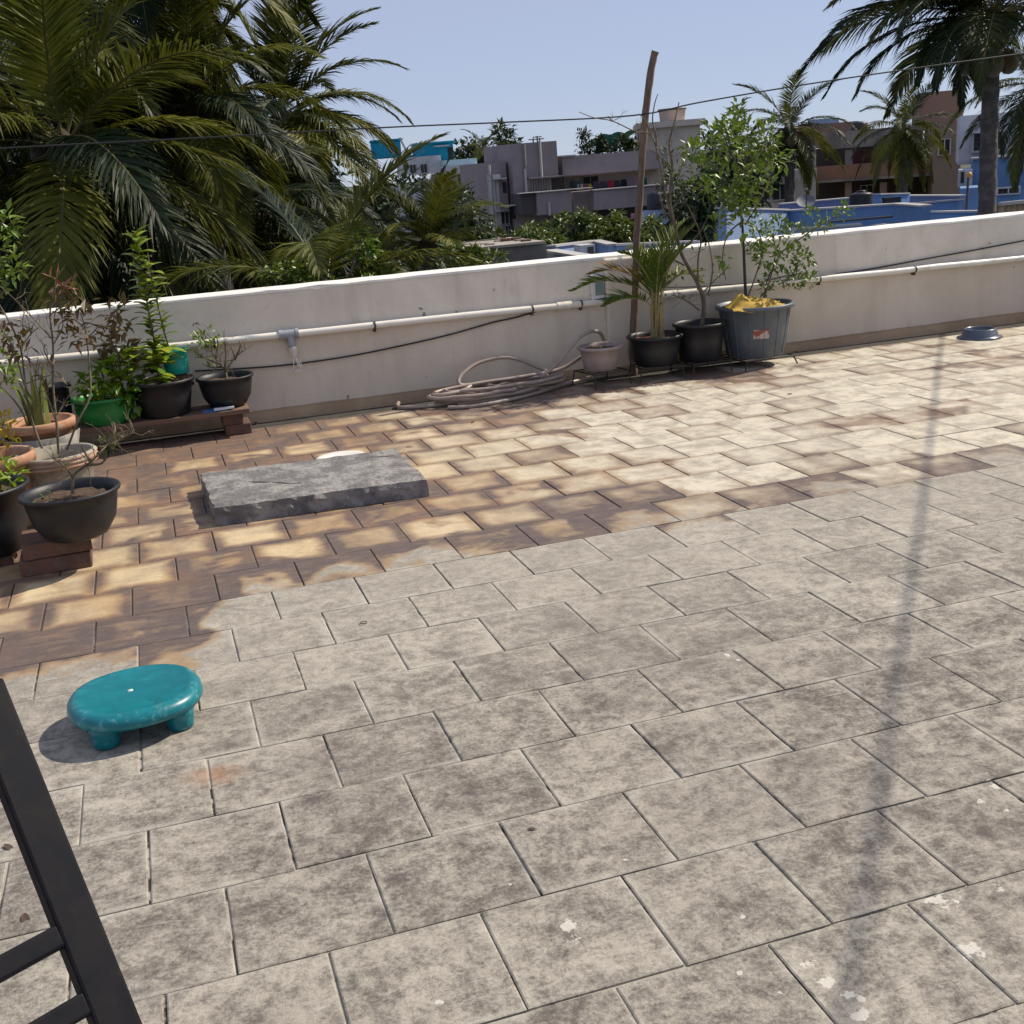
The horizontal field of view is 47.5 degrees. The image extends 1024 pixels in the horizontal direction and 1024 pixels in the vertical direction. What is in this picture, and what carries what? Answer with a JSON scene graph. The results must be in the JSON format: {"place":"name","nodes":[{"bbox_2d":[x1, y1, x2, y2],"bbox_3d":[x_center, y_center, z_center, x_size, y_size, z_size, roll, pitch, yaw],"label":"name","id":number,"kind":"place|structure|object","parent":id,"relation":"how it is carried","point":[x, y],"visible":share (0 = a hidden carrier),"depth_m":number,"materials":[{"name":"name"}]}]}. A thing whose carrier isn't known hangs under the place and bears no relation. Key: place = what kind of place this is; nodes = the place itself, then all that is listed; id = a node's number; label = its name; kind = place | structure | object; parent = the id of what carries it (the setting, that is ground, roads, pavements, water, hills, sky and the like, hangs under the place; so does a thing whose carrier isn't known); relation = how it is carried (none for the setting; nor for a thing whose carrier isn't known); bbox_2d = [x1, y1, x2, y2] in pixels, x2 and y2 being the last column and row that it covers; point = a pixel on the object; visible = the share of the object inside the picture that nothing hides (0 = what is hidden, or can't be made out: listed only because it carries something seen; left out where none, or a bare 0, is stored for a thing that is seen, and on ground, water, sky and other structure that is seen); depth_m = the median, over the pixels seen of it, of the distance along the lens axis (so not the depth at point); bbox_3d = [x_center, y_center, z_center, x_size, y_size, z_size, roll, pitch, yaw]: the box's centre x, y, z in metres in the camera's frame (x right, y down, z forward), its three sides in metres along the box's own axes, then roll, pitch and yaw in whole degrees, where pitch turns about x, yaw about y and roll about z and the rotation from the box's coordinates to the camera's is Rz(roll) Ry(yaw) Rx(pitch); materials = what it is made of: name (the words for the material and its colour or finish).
{"place":"outdoors","nodes":[
{"label":"outdoors","id":0,"kind":"place"},
{"bbox_2d":[0,322,1023,1023],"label":"terrace floor","id":1,"kind":"structure","parent":0,"point":[672,700],"depth_m":3.07,"materials":[{"name":"tile"}]},
{"bbox_2d":[0,552,16,565],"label":"brick","id":2,"kind":"object","parent":1,"relation":"on","point":[8,560],"visible":0.49,"depth_m":4.69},
{"bbox_2d":[0,448,30,557],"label":"potted croton","id":3,"kind":"object","parent":2,"relation":"on","point":[13,513],"visible":0.94,"depth_m":4.67,"materials":[{"name":"black plastic"}]},
{"bbox_2d":[0,198,34,392],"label":"potted shrub","id":4,"kind":"object","parent":1,"relation":"on","point":[9,271],"visible":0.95,"depth_m":5.43,"materials":[{"name":"green plant"}]},
{"bbox_2d":[0,404,36,527],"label":"potted croton","id":5,"kind":"object","parent":1,"relation":"on","point":[27,455],"visible":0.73,"depth_m":5.16,"materials":[{"name":"plant"}]},
{"bbox_2d":[0,364,79,447],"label":"potted plant","id":6,"kind":"object","parent":1,"relation":"on","point":[44,423],"visible":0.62,"depth_m":6.04,"materials":[{"name":"plant"}]},
{"bbox_2d":[19,549,92,577],"bbox_3d":[-1.821,0.177,4.656,0.265,0.063,0.240,-10,17,-17],"label":"brick","id":7,"kind":"object","parent":1,"relation":"on","point":[70,561],"visible":0.57,"depth_m":4.55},
{"bbox_2d":[21,529,92,560],"bbox_3d":[-1.816,0.113,4.640,0.255,0.063,0.240,-11,18,-20],"label":"brick","id":8,"kind":"object","parent":7,"relation":"on","point":[35,544],"visible":0.61,"depth_m":4.53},
{"bbox_2d":[18,403,154,543],"bbox_3d":[-1.683,-0.159,4.528,0.377,0.496,0.491,7,20,35],"label":"bonsai bowl","id":9,"kind":"object","parent":8,"relation":"on","point":[73,509],"visible":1,"depth_m":4.46,"materials":[{"name":"black plastic"}]},
{"bbox_2d":[0,264,112,487],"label":"potted rose","id":10,"kind":"object","parent":1,"relation":"on","point":[42,469],"visible":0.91,"depth_m":5.17,"materials":[{"name":"plant"}]},
{"bbox_2d":[0,678,141,1023],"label":"ladder","id":11,"kind":"object","parent":1,"relation":"on","point":[74,934],"visible":1,"depth_m":1.00,"materials":[{"name":"metal"}]},
{"bbox_2d":[67,664,202,750],"bbox_3d":[-1.028,0.530,3.192,0.359,0.100,0.359,-9,17,-16],"label":"stool","id":12,"kind":"object","parent":1,"relation":"on","point":[104,711],"visible":1,"depth_m":3.12,"materials":[{"name":"teal"}]},
{"bbox_2d":[223,417,251,435],"bbox_3d":[-1.635,-0.510,6.924,0.150,0.062,0.200,-9,17,-16],"label":"brick","id":13,"kind":"object","parent":1,"relation":"on","point":[245,427],"visible":0.84,"depth_m":6.83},
{"bbox_2d":[221,414,243,425],"bbox_3d":[-1.660,-0.565,6.889,0.120,0.064,0.190,-9,17,-16],"label":"brick","id":14,"kind":"object","parent":13,"relation":"on","point":[232,419],"visible":0.71,"depth_m":6.80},
{"bbox_2d":[0,403,249,444],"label":"plank","id":15,"kind":"object","parent":14,"relation":"on","point":[195,413],"visible":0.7,"depth_m":6.67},
{"bbox_2d":[47,381,72,413],"bbox_3d":[-2.570,-0.604,6.600,0.174,0.244,0.174,-9,17,-16],"label":"flower pot","id":16,"kind":"object","parent":15,"relation":"on","point":[62,392],"visible":0.49,"depth_m":6.54,"materials":[{"name":"black plastic"}]},
{"bbox_2d":[70,290,147,426],"bbox_3d":[-2.291,-0.873,6.553,0.462,0.744,0.425,-9,17,-16],"label":"potted creeper","id":17,"kind":"object","parent":15,"relation":"on","point":[110,398],"visible":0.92,"depth_m":6.52,"materials":[{"name":"plant"}]},
{"bbox_2d":[102,224,194,418],"bbox_3d":[-2.094,-1.066,6.578,0.488,1.070,0.420,-9,17,-16],"label":"potted herb","id":18,"kind":"object","parent":15,"relation":"on","point":[166,395],"visible":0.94,"depth_m":6.59,"materials":[{"name":"plant"}]},
{"bbox_2d":[161,347,189,374],"bbox_3d":[-1.954,-0.877,6.762,0.158,0.141,0.158,-9,17,-16],"label":"pail","id":19,"kind":"object","parent":18,"relation":"on","point":[180,365],"visible":0.63,"depth_m":6.71,"materials":[{"name":"teal plastic"}]},
{"bbox_2d":[184,323,253,407],"bbox_3d":[-1.691,-0.863,6.809,0.339,0.492,0.337,4,18,26],"label":"bonsai bowl","id":20,"kind":"object","parent":15,"relation":"on","point":[226,387],"visible":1,"depth_m":6.76,"materials":[{"name":"black plastic"}]},
{"bbox_2d":[201,449,429,525],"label":"concrete slab","id":21,"kind":"structure","parent":1,"relation":"on","point":[255,493],"depth_m":5.21,"materials":[{"name":"grey"}]},
{"bbox_2d":[317,451,363,458],"bbox_3d":[-0.881,-0.276,6.007,0.256,0.022,0.256,-9,17,-16],"label":"plate","id":22,"kind":"object","parent":1,"relation":"on","point":[338,453],"visible":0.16,"depth_m":6.09,"materials":[{"name":"white"}]},
{"bbox_2d":[396,329,609,409],"bbox_3d":[-0.015,-0.901,7.320,1.472,0.347,0.464,-9,17,-16],"label":"garden hose","id":23,"kind":"object","parent":1,"relation":"on","point":[484,393],"visible":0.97,"depth_m":7.28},
{"bbox_2d":[0,211,1023,444],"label":"parapet wall","id":24,"kind":"structure","parent":1,"relation":"on","point":[834,313],"depth_m":7.54,"materials":[{"name":"paint"}]},
{"bbox_2d":[0,299,603,366],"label":"water pipe","id":25,"kind":"object","parent":24,"relation":"attached to","point":[290,335],"visible":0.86,"depth_m":7.21,"materials":[{"name":"grey"}]},
{"bbox_2d":[289,346,302,371],"bbox_3d":[-1.330,-0.944,7.148,0.061,0.155,0.068,-9,17,-16],"label":"water tap","id":26,"kind":"object","parent":25,"relation":"attached to","point":[293,351],"visible":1,"depth_m":7.14,"materials":[{"name":"white plastic"}]},
{"bbox_2d":[195,295,624,371],"bbox_3d":[-0.571,-1.134,7.382,2.834,0.209,0.052,-9,17,-15],"label":"cable","id":27,"kind":"object","parent":24,"relation":"attached to","point":[370,351],"depth_m":7.31,"materials":[{"name":"black"}]},
{"bbox_2d":[590,274,604,299],"bbox_3d":[0.562,-1.478,7.660,0.090,0.170,0.035,-9,17,-16],"label":"switch box","id":28,"kind":"object","parent":24,"relation":"attached to","point":[597,290],"visible":0.69,"depth_m":7.65,"materials":[{"name":"white"}]},
{"bbox_2d":[663,255,1023,298],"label":"water pipe","id":29,"kind":"object","parent":24,"relation":"attached to","point":[912,270],"visible":0.77,"depth_m":8.21,"materials":[{"name":"grey"}]},
{"bbox_2d":[665,240,1023,287],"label":"cable","id":30,"kind":"object","parent":24,"relation":"attached to","point":[851,271],"depth_m":8.24,"materials":[{"name":"black"}]},
{"bbox_2d":[572,367,631,389],"bbox_3d":[0.576,-0.869,7.491,0.284,0.095,0.284,-13,19,-27],"label":"wire plant stand","id":31,"kind":"object","parent":1,"relation":"on","point":[592,374],"visible":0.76,"depth_m":7.43,"materials":[{"name":"black"}]},
{"bbox_2d":[577,342,622,371],"bbox_3d":[0.566,-0.991,7.455,0.294,0.157,0.294,-9,17,-16],"label":"flower pot","id":32,"kind":"object","parent":31,"relation":"on","point":[599,356],"visible":1,"depth_m":7.37,"materials":[{"name":"beige plastic"}]},
{"bbox_2d":[628,50,658,374],"bbox_3d":[0.854,-1.904,7.528,0.295,2.024,0.060,-9,17,-16],"label":"wooden pole","id":33,"kind":"object","parent":1,"relation":"on","point":[640,180],"visible":0.86,"depth_m":7.46,"materials":[{"name":"brown wood"}]},
{"bbox_2d":[0,53,1023,148],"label":"clothesline","id":34,"kind":"object","parent":33,"relation":"attached to","point":[505,121],"visible":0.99,"depth_m":7.21,"materials":[{"name":"black"}]},
{"bbox_2d":[628,363,685,382],"bbox_3d":[0.942,-0.923,7.598,0.306,0.086,0.306,-7,17,-8],"label":"wire plant stand","id":35,"kind":"object","parent":1,"relation":"on","point":[670,366],"visible":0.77,"depth_m":7.48,"materials":[{"name":"black"}]},
{"bbox_2d":[567,218,704,366],"bbox_3d":[0.854,-1.397,7.475,0.982,0.898,0.618,-9,17,-16],"label":"potted palm","id":36,"kind":"object","parent":35,"relation":"on","point":[656,345],"visible":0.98,"depth_m":7.44,"materials":[{"name":"plant"}]},
{"bbox_2d":[669,358,732,376],"bbox_3d":[1.245,-0.968,7.686,0.306,0.076,0.306,-11,18,-21],"label":"wire plant stand","id":37,"kind":"object","parent":1,"relation":"on","point":[707,363],"visible":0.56,"depth_m":7.59,"materials":[{"name":"black"}]},
{"bbox_2d":[579,94,726,362],"bbox_3d":[0.915,-1.765,7.373,0.996,1.671,0.377,-9,17,-16],"label":"potted shrub","id":38,"kind":"object","parent":37,"relation":"on","point":[701,340],"visible":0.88,"depth_m":7.49,"materials":[{"name":"green plant"}]},
{"bbox_2d":[714,353,797,370],"bbox_3d":[1.631,-1.023,7.798,0.405,0.062,0.405,-10,17,-19],"label":"wire plant stand","id":39,"kind":"object","parent":1,"relation":"on","point":[736,359],"visible":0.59,"depth_m":7.66,"materials":[{"name":"black"}]},
{"bbox_2d":[673,95,856,358],"bbox_3d":[1.645,-1.859,7.586,1.372,1.652,0.534,-9,17,-16],"label":"potted tree","id":40,"kind":"object","parent":39,"relation":"on","point":[760,333],"visible":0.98,"depth_m":7.53,"materials":[{"name":"green plant"}]},
{"bbox_2d":[722,294,783,312],"bbox_3d":[1.571,-1.374,7.597,0.385,0.112,0.266,-9,17,-16],"label":"net bag","id":41,"kind":"object","parent":40,"relation":"on","point":[738,302],"visible":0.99,"depth_m":7.54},
{"bbox_2d":[957,326,1002,340],"bbox_3d":[3.279,-1.256,8.154,0.300,0.064,0.300,-9,17,-16],"label":"plastic basin","id":42,"kind":"object","parent":1,"relation":"on","point":[977,333],"visible":1,"depth_m":8.07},
{"bbox_2d":[2,0,1023,186],"label":"sky","id":43,"kind":"structure","parent":0,"point":[468,61],"materials":[{"name":"blue"}]},
{"bbox_2d":[459,136,667,242],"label":"apartment block","id":44,"kind":"structure","parent":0,"point":[524,182],"depth_m":61.18,"materials":[{"name":"grey paint"}]},
{"bbox_2d":[487,174,501,229],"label":"window","id":45,"kind":"structure","parent":44,"relation":"in","point":[495,183],"depth_m":61.07,"materials":[{"name":"black"}]},
{"bbox_2d":[500,211,509,223],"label":"window","id":46,"kind":"structure","parent":44,"relation":"in","point":[505,219],"depth_m":61.50,"materials":[{"name":"black"}]},
{"bbox_2d":[551,178,562,189],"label":"doorway","id":47,"kind":"structure","parent":44,"relation":"in","point":[557,183],"depth_m":61.32,"materials":[{"name":"black"}]},
{"bbox_2d":[573,126,597,154],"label":"roof shrub","id":48,"kind":"object","parent":44,"relation":"on","point":[583,133],"visible":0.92,"depth_m":62.72,"materials":[{"name":"green plant"}]},
{"bbox_2d":[582,175,598,186],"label":"window","id":49,"kind":"structure","parent":44,"relation":"in","point":[589,179],"depth_m":63.21,"materials":[{"name":"black"}]},
{"bbox_2d":[594,133,612,153],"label":"roof shrub","id":50,"kind":"object","parent":44,"relation":"on","point":[602,142],"visible":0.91,"depth_m":63.12,"materials":[{"name":"green plant"}]},
{"bbox_2d":[577,130,638,153],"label":"shade net","id":51,"kind":"object","parent":44,"relation":"on","point":[611,137],"visible":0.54,"depth_m":63.78,"materials":[{"name":"teal"}]},
{"bbox_2d":[612,132,633,152],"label":"roof shrub","id":52,"kind":"object","parent":44,"relation":"on","point":[621,141],"visible":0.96,"depth_m":63.30,"materials":[{"name":"green plant"}]},
{"bbox_2d":[622,134,638,151],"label":"roof shrub","id":53,"kind":"object","parent":44,"relation":"on","point":[635,145],"visible":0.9,"depth_m":63.55,"materials":[{"name":"green plant"}]},
{"bbox_2d":[644,191,668,223],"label":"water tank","id":54,"kind":"object","parent":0,"point":[653,202],"visible":0.64,"depth_m":52.42,"materials":[{"name":"black plastic"}]},
{"bbox_2d":[345,164,970,251],"bbox_3d":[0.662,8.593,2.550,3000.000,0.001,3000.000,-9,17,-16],"label":"ground","id":55,"kind":"structure","parent":0,"point":[966,166],"depth_m":326.00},
{"bbox_2d":[0,148,197,303],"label":"broadleaf tree","id":56,"kind":"object","parent":55,"relation":"on","point":[16,158],"visible":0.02,"depth_m":18.88,"materials":[{"name":"green plant"}]},
{"bbox_2d":[0,0,267,279],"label":"coconut palm","id":57,"kind":"object","parent":55,"relation":"on","point":[149,111],"visible":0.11,"depth_m":14.23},
{"bbox_2d":[0,70,282,308],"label":"coconut palm","id":58,"kind":"object","parent":55,"relation":"on","point":[245,84],"visible":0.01,"depth_m":17.86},
{"bbox_2d":[0,0,312,312],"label":"coconut palm","id":59,"kind":"object","parent":55,"relation":"on","point":[77,205],"visible":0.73,"depth_m":12.44,"materials":[{"name":"plant"}]},
{"bbox_2d":[1,0,323,293],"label":"coconut palm","id":60,"kind":"object","parent":55,"relation":"on","point":[145,10],"visible":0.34,"depth_m":15.77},
{"bbox_2d":[37,0,288,166],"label":"coconut palm","id":61,"kind":"object","parent":55,"relation":"on","point":[266,76],"visible":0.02,"depth_m":17.69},
{"bbox_2d":[58,0,349,290],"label":"coconut palm","id":62,"kind":"object","parent":55,"relation":"on","point":[234,199],"visible":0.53,"depth_m":15.58,"materials":[{"name":"plant"}]},
{"bbox_2d":[148,98,392,291],"bbox_3d":[-4.001,-1.228,18.831,4.600,10.246,4.516,-9,17,-16],"label":"coconut palm","id":63,"kind":"object","parent":55,"relation":"on","point":[260,231],"visible":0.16,"depth_m":17.72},
{"bbox_2d":[129,131,486,300],"bbox_3d":[-1.688,0.679,13.259,3.820,9.412,3.515,7,20,34],"label":"coconut palm","id":64,"kind":"object","parent":55,"relation":"on","point":[306,251],"visible":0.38,"depth_m":12.03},
{"bbox_2d":[214,0,412,248],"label":"coconut palm","id":65,"kind":"object","parent":55,"relation":"on","point":[284,63],"visible":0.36,"depth_m":20.12,"materials":[{"name":"plant"}]},
{"bbox_2d":[256,226,402,287],"bbox_3d":[-1.567,1.193,13.005,1.566,8.550,1.100,-9,17,-16],"label":"bush","id":66,"kind":"object","parent":55,"relation":"on","point":[361,258],"visible":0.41,"depth_m":12.11,"materials":[{"name":"green plant"}]},
{"bbox_2d":[263,153,418,258],"bbox_3d":[-5.461,-6.144,36.098,6.138,10.063,5.882,-9,17,-16],"label":"broadleaf tree","id":67,"kind":"object","parent":55,"relation":"on","point":[342,173],"visible":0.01,"depth_m":33.93,"materials":[{"name":"green plant"}]},
{"bbox_2d":[284,186,446,278],"bbox_3d":[-2.123,-0.959,19.740,2.750,8.933,2.897,-9,17,-16],"label":"coconut palm","id":68,"kind":"object","parent":55,"relation":"on","point":[379,229],"visible":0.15,"depth_m":18.62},
{"bbox_2d":[341,162,475,273],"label":"broadleaf tree","id":69,"kind":"object","parent":55,"relation":"on","point":[382,208],"visible":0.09,"depth_m":25.43,"materials":[{"name":"green plant"}]},
{"bbox_2d":[382,173,446,203],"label":"broadleaf tree","id":70,"kind":"object","parent":55,"relation":"on","point":[410,183],"visible":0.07,"depth_m":148.20,"materials":[{"name":"green plant"}]},
{"bbox_2d":[369,137,476,260],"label":"house","id":71,"kind":"structure","parent":55,"relation":"on","point":[434,157],"depth_m":97.01,"materials":[{"name":"teal paint"}]},
{"bbox_2d":[355,153,508,277],"bbox_3d":[-0.754,-0.262,16.517,2.207,9.228,2.213,-19,22,-41],"label":"coconut palm","id":72,"kind":"object","parent":55,"relation":"on","point":[427,231],"visible":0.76,"depth_m":15.28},
{"bbox_2d":[406,182,509,270],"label":"broadleaf tree","id":73,"kind":"object","parent":55,"relation":"on","point":[471,222],"visible":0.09,"depth_m":34.50,"materials":[{"name":"green plant"}]},
{"bbox_2d":[425,238,512,270],"bbox_3d":[-0.204,0.974,13.820,1.115,8.305,0.950,-9,17,-16],"label":"bush","id":74,"kind":"object","parent":55,"relation":"on","point":[476,249],"visible":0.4,"depth_m":12.63,"materials":[{"name":"green plant"}]},
{"bbox_2d":[453,136,489,159],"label":"broadleaf tree","id":75,"kind":"object","parent":55,"relation":"on","point":[464,155],"visible":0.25,"depth_m":106.67,"materials":[{"name":"green plant"}]},
{"bbox_2d":[454,124,510,163],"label":"coconut palm","id":76,"kind":"object","parent":55,"relation":"on","point":[478,153],"visible":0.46,"depth_m":104.11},
{"bbox_2d":[466,117,523,146],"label":"broadleaf tree","id":77,"kind":"object","parent":55,"relation":"on","point":[504,131],"visible":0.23,"depth_m":110.92,"materials":[{"name":"green plant"}]},
{"bbox_2d":[449,237,546,264],"bbox_3d":[-0.196,-3.181,15.021,0.927,0.674,1.450,-9,17,-16],"label":"concrete tank","id":78,"kind":"object","parent":55,"relation":"on","point":[523,249],"visible":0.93,"depth_m":14.42,"materials":[{"name":"concrete"}]},
{"bbox_2d":[476,218,567,244],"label":"broadleaf tree","id":79,"kind":"object","parent":55,"relation":"on","point":[536,231],"visible":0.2,"depth_m":36.44,"materials":[{"name":"green plant"}]},
{"bbox_2d":[511,208,596,242],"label":"broadleaf tree","id":80,"kind":"object","parent":55,"relation":"on","point":[582,218],"visible":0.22,"depth_m":41.19,"materials":[{"name":"green plant"}]},
{"bbox_2d":[546,206,633,242],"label":"broadleaf tree","id":81,"kind":"object","parent":55,"relation":"on","point":[557,226],"visible":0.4,"depth_m":42.92,"materials":[{"name":"green plant"}]},
{"bbox_2d":[581,212,664,242],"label":"broadleaf tree","id":82,"kind":"object","parent":55,"relation":"on","point":[622,230],"visible":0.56,"depth_m":42.92,"materials":[{"name":"green plant"}]},
{"bbox_2d":[653,154,737,242],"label":"broadleaf tree","id":83,"kind":"object","parent":55,"relation":"on","point":[702,212],"visible":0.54,"depth_m":27.40,"materials":[{"name":"green plant"}]},
{"bbox_2d":[633,107,763,240],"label":"house","id":84,"kind":"structure","parent":55,"relation":"on","point":[684,130],"depth_m":77.33,"materials":[{"name":"beige paint"}]},
{"bbox_2d":[686,131,780,207],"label":"broadleaf tree","id":85,"kind":"object","parent":55,"relation":"on","point":[765,197],"visible":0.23,"depth_m":31.81,"materials":[{"name":"green plant"}]},
{"bbox_2d":[547,193,977,257],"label":"blue terrace","id":86,"kind":"structure","parent":55,"relation":"on","point":[888,208],"depth_m":20.20,"materials":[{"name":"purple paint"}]},
{"bbox_2d":[574,243,594,252],"bbox_3d":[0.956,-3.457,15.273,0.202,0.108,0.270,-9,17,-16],"label":"outdoor unit","id":87,"kind":"object","parent":86,"relation":"on","point":[586,248],"visible":0.93,"depth_m":15.17,"materials":[{"name":"white paint"}]},
{"bbox_2d":[797,188,815,208],"bbox_3d":[5.427,-5.587,21.454,0.306,0.774,0.312,-14,19,-29],"label":"satellite dish","id":88,"kind":"object","parent":86,"relation":"attached to","point":[805,200],"visible":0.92,"depth_m":21.44,"materials":[{"name":"grey"}]},
{"bbox_2d":[849,190,872,205],"bbox_3d":[7.370,-6.626,24.564,0.494,0.322,0.489,-9,17,-16],"label":"water tank","id":89,"kind":"object","parent":86,"relation":"on","point":[861,197],"visible":0.91,"depth_m":24.39,"materials":[{"name":"black plastic"}]},
{"bbox_2d":[965,172,971,209],"bbox_3d":[10.862,-7.221,27.732,0.145,1.702,0.145,4,19,27],"label":"yard lamp","id":90,"kind":"object","parent":86,"relation":"on","point":[968,175],"visible":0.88,"depth_m":27.57,"materials":[{"name":"grey"}]},
{"bbox_2d":[996,200,1023,212],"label":"parapet wall","id":91,"kind":"structure","parent":86,"relation":"on","point":[1011,206],"depth_m":14.61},
{"bbox_2d":[732,65,860,202],"bbox_3d":[8.002,-6.869,33.357,3.356,11.020,3.402,-9,17,-16],"label":"coconut palm","id":92,"kind":"object","parent":55,"relation":"on","point":[805,154],"visible":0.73,"depth_m":32.12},
{"bbox_2d":[850,76,958,192],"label":"coconut palm","id":93,"kind":"object","parent":55,"relation":"on","point":[900,142],"visible":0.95,"depth_m":39.79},
{"bbox_2d":[797,0,1023,214],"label":"coconut palm","id":94,"kind":"object","parent":55,"relation":"on","point":[977,29],"visible":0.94,"depth_m":15.44,"materials":[{"name":"plant"}]},
{"bbox_2d":[942,37,1023,191],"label":"coconut palm","id":95,"kind":"object","parent":55,"relation":"on","point":[1015,169],"visible":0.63,"depth_m":21.71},
{"bbox_2d":[760,146,816,207],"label":"house","id":96,"kind":"structure","parent":0,"point":[799,191],"depth_m":46.71,"materials":[{"name":"beige paint"}]},
{"bbox_2d":[772,183,784,200],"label":"window","id":97,"kind":"structure","parent":96,"relation":"in","point":[781,193],"depth_m":46.82,"materials":[{"name":"black"}]},
{"bbox_2d":[795,90,962,199],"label":"house","id":98,"kind":"structure","parent":0,"point":[834,180],"depth_m":51.37,"materials":[{"name":"concrete"}]},
{"bbox_2d":[938,138,950,155],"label":"window","id":99,"kind":"structure","parent":98,"relation":"in","point":[946,142],"depth_m":49.11,"materials":[{"name":"black"}]},
{"bbox_2d":[956,112,1023,209],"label":"house","id":100,"kind":"structure","parent":0,"point":[967,153],"depth_m":31.22,"materials":[{"name":"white paint"}]},
{"bbox_2d":[971,131,1003,152],"bbox_3d":[13.230,-10.313,32.378,0.856,0.563,0.360,2,18,20],"label":"window","id":101,"kind":"structure","parent":100,"relation":"in","point":[975,139],"depth_m":32.35,"materials":[{"name":"grey glass"}]},
{"bbox_2d":[996,186,1020,194],"bbox_3d":[13.092,-8.486,30.706,0.588,0.210,0.360,2,18,20],"label":"window","id":102,"kind":"structure","parent":100,"relation":"in","point":[1000,190],"depth_m":30.58,"materials":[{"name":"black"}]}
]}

